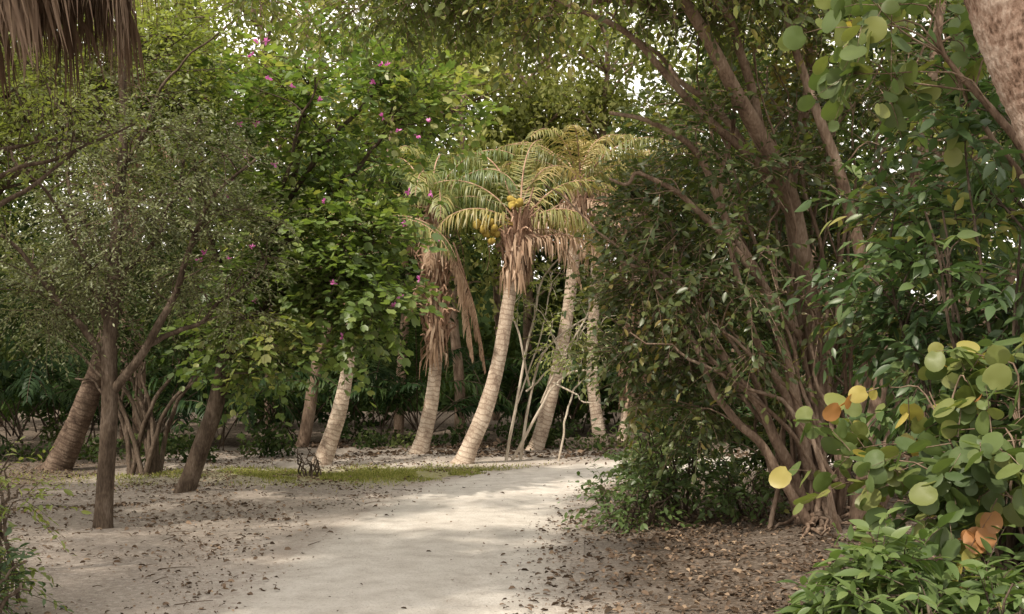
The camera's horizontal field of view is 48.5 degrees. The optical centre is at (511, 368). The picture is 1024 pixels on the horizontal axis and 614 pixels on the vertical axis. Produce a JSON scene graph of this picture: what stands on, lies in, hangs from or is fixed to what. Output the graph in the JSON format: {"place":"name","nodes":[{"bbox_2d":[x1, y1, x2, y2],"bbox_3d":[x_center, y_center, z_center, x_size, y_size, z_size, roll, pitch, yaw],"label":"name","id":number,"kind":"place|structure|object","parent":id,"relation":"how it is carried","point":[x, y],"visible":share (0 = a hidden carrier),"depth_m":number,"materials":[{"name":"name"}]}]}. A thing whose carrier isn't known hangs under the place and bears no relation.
{"place":"outdoors","nodes":[
{"label":"outdoors","id":0,"kind":"place"},
{"bbox_2d":[0,410,1007,613],"bbox_3d":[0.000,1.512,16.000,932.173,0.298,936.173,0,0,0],"label":"ground","id":1,"kind":"structure","parent":0,"point":[126,589],"depth_m":10.76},
{"bbox_2d":[0,527,72,613],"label":"shrub","id":2,"kind":"object","parent":1,"relation":"on","point":[19,574],"visible":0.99,"depth_m":7.21,"materials":[{"name":"green plant"}]},
{"bbox_2d":[0,436,90,613],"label":"shrub","id":3,"kind":"object","parent":1,"relation":"on","point":[3,510],"visible":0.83,"depth_m":7.66,"materials":[{"name":"green plant"}]},
{"bbox_2d":[0,39,148,207],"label":"bare branched tree","id":4,"kind":"object","parent":1,"relation":"on","point":[59,136],"visible":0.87,"depth_m":8.05,"materials":[{"name":"green plant"}]},
{"bbox_2d":[0,0,167,119],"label":"fan palm","id":5,"kind":"object","parent":1,"relation":"on","point":[27,23],"visible":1,"depth_m":6.48,"materials":[{"name":"brown plant"}]},
{"bbox_2d":[0,0,256,282],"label":"broadleaf tree","id":6,"kind":"object","parent":1,"relation":"on","point":[170,40],"visible":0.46,"depth_m":12.95,"materials":[{"name":"green plant"}]},
{"bbox_2d":[11,61,250,470],"bbox_3d":[-5.827,-1.652,17.778,3.868,6.844,3.604,0,0,39],"label":"coconut palm","id":7,"kind":"object","parent":1,"relation":"on","point":[63,455],"visible":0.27,"depth_m":17.65,"materials":[{"name":"green plant"}]},
{"bbox_2d":[0,208,291,475],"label":"multi stemmed shrub","id":8,"kind":"object","parent":1,"relation":"on","point":[154,463],"visible":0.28,"depth_m":17.11,"materials":[{"name":"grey plant"}]},
{"bbox_2d":[0,0,327,528],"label":"slender tree","id":9,"kind":"object","parent":1,"relation":"on","point":[112,383],"visible":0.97,"depth_m":11.07,"materials":[{"name":"green plant"}]},
{"bbox_2d":[294,446,329,476],"bbox_3d":[-3.007,1.517,16.877,0.530,0.731,0.533,0,0,-32],"label":"shrub","id":10,"kind":"object","parent":1,"relation":"on","point":[311,470],"visible":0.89,"depth_m":16.84,"materials":[{"name":"grey plant"}]},
{"bbox_2d":[133,0,512,492],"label":"orchid tree","id":11,"kind":"object","parent":1,"relation":"on","point":[347,275],"visible":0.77,"depth_m":13.83,"materials":[{"name":"green plant"}]},
{"bbox_2d":[234,199,456,464],"bbox_3d":[-2.654,-0.587,18.477,3.554,4.610,2.906,0,0,0],"label":"coconut palm","id":12,"kind":"object","parent":1,"relation":"on","point":[326,450],"visible":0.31,"depth_m":18.50,"materials":[{"name":"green plant"}]},
{"bbox_2d":[1,459,698,491],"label":"grass","id":13,"kind":"structure","parent":1,"relation":"on","point":[399,472],"depth_m":16.90,"materials":[{"name":"green plant"}]},
{"bbox_2d":[0,413,717,463],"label":"undergrowth","id":14,"kind":"object","parent":1,"relation":"on","point":[553,434],"visible":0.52,"depth_m":20.52,"materials":[{"name":"green plant"}]},
{"bbox_2d":[352,144,519,453],"bbox_3d":[-1.564,-1.182,20.443,3.386,5.796,3.485,0,0,0],"label":"coconut palm","id":15,"kind":"object","parent":1,"relation":"on","point":[435,267],"visible":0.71,"depth_m":20.29,"materials":[{"name":"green plant"}]},
{"bbox_2d":[2,247,976,412],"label":"background hedge","id":16,"kind":"object","parent":1,"relation":"on","point":[484,322],"visible":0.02,"depth_m":42.04,"materials":[{"name":"green plant"}]},
{"bbox_2d":[0,438,1007,613],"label":"leaf litter","id":17,"kind":"object","parent":1,"relation":"on","point":[672,534],"visible":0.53,"depth_m":10.50,"materials":[{"name":"brown plant"}]},
{"bbox_2d":[0,307,1009,466],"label":"understory palm thicket","id":18,"kind":"object","parent":1,"relation":"on","point":[390,394],"visible":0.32,"depth_m":23.04,"materials":[{"name":"green plant"}]},
{"bbox_2d":[0,0,1023,446],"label":"background trees","id":19,"kind":"object","parent":1,"relation":"on","point":[594,98],"visible":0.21,"depth_m":26.45,"materials":[{"name":"green plant"}]},
{"bbox_2d":[407,139,617,463],"bbox_3d":[0.085,-1.185,19.476,3.806,5.830,2.265,0,0,0],"label":"coconut palm","id":20,"kind":"object","parent":1,"relation":"on","point":[518,235],"visible":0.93,"depth_m":18.91,"materials":[{"name":"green plant"}]},
{"bbox_2d":[496,259,633,460],"bbox_3d":[0.966,-0.176,19.399,2.363,3.581,1.332,0,0,12],"label":"pale stemmed shrub","id":21,"kind":"object","parent":1,"relation":"on","point":[543,399],"visible":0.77,"depth_m":19.50,"materials":[{"name":"green plant"}]},
{"bbox_2d":[483,125,670,450],"bbox_3d":[1.167,-1.488,22.083,3.648,6.416,2.776,0,0,0],"label":"coconut palm","id":22,"kind":"object","parent":1,"relation":"on","point":[583,203],"visible":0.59,"depth_m":21.88,"materials":[{"name":"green plant"}]},
{"bbox_2d":[160,0,1023,538],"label":"sprawling canopy tree","id":23,"kind":"object","parent":1,"relation":"on","point":[778,174],"visible":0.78,"depth_m":10.19,"materials":[{"name":"green plant"}]},
{"bbox_2d":[532,159,672,444],"bbox_3d":[1.838,-1.286,23.557,2.885,5.932,3.058,0,0,-31],"label":"coconut palm","id":24,"kind":"object","parent":1,"relation":"on","point":[595,410],"visible":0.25,"depth_m":23.39,"materials":[{"name":"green plant"}]},
{"bbox_2d":[557,450,692,533],"bbox_3d":[1.145,1.457,11.417,1.353,1.258,1.448,0,0,0],"label":"shrub","id":25,"kind":"object","parent":1,"relation":"on","point":[620,516],"visible":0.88,"depth_m":11.31,"materials":[{"name":"green plant"}]},
{"bbox_2d":[564,134,702,442],"bbox_3d":[2.411,-1.524,23.929,3.101,6.422,3.183,0,0,36],"label":"coconut palm","id":26,"kind":"object","parent":1,"relation":"on","point":[624,414],"visible":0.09,"depth_m":23.81,"materials":[{"name":"green plant"}]},
{"bbox_2d":[603,431,710,492],"bbox_3d":[1.913,1.329,15.193,1.324,1.257,1.671,0,0,-18],"label":"shrub","id":27,"kind":"object","parent":1,"relation":"on","point":[628,457],"visible":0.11,"depth_m":15.05,"materials":[{"name":"green plant"}]},
{"bbox_2d":[607,176,726,435],"bbox_3d":[3.514,-1.268,25.458,2.996,5.877,2.990,0,0,-27],"label":"coconut palm","id":28,"kind":"object","parent":1,"relation":"on","point":[659,338],"visible":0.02,"depth_m":25.34,"materials":[{"name":"green plant"}]},
{"bbox_2d":[582,377,768,523],"bbox_3d":[1.796,1.085,12.005,1.806,2.006,1.898,0,0,-26],"label":"shrub","id":29,"kind":"object","parent":1,"relation":"on","point":[684,476],"visible":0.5,"depth_m":11.94,"materials":[{"name":"green plant"}]},
{"bbox_2d":[674,456,802,527],"bbox_3d":[2.491,1.348,11.332,1.753,0.987,1.257,0,0,0],"label":"shrub","id":30,"kind":"object","parent":1,"relation":"on","point":[734,493],"visible":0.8,"depth_m":11.28,"materials":[{"name":"green plant"}]},
{"bbox_2d":[706,365,869,499],"bbox_3d":[3.321,0.944,13.448,2.105,1.981,1.986,0,0,0],"label":"shrub","id":31,"kind":"object","parent":1,"relation":"on","point":[753,462],"visible":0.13,"depth_m":13.34,"materials":[{"name":"green plant"}]},
{"bbox_2d":[769,333,1023,608],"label":"sea grape shrub","id":32,"kind":"object","parent":1,"relation":"on","point":[977,468],"visible":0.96,"depth_m":5.87,"materials":[{"name":"green plant"}]},
{"bbox_2d":[774,507,1023,613],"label":"broadleaf shrub","id":33,"kind":"object","parent":1,"relation":"on","point":[904,587],"visible":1,"depth_m":5.18,"materials":[{"name":"green plant"}]},
{"bbox_2d":[775,28,1023,609],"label":"broadleaf shrub","id":34,"kind":"object","parent":1,"relation":"on","point":[947,206],"visible":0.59,"depth_m":7.01,"materials":[{"name":"green plant"}]},
{"bbox_2d":[778,0,1023,188],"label":"sea grape tree","id":35,"kind":"object","parent":1,"relation":"on","point":[835,87],"visible":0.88,"depth_m":6.66,"materials":[{"name":"green plant"}]},
{"bbox_2d":[964,0,1023,151],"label":"coconut palm","id":36,"kind":"object","parent":1,"relation":"on","point":[998,28],"visible":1,"depth_m":5.41,"materials":[{"name":"brown leaf"},{"name":"rough fibrous palm bark"}]},
{"bbox_2d":[0,0,1023,299],"label":"sky","id":37,"kind":"structure","parent":0,"point":[637,83],"materials":[{"name":"white"}]},
{"bbox_2d":[177,454,932,613],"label":"sandy path","id":38,"kind":"structure","parent":0,"point":[382,563],"depth_m":9.63,"materials":[{"name":"beige sand"}]}
]}

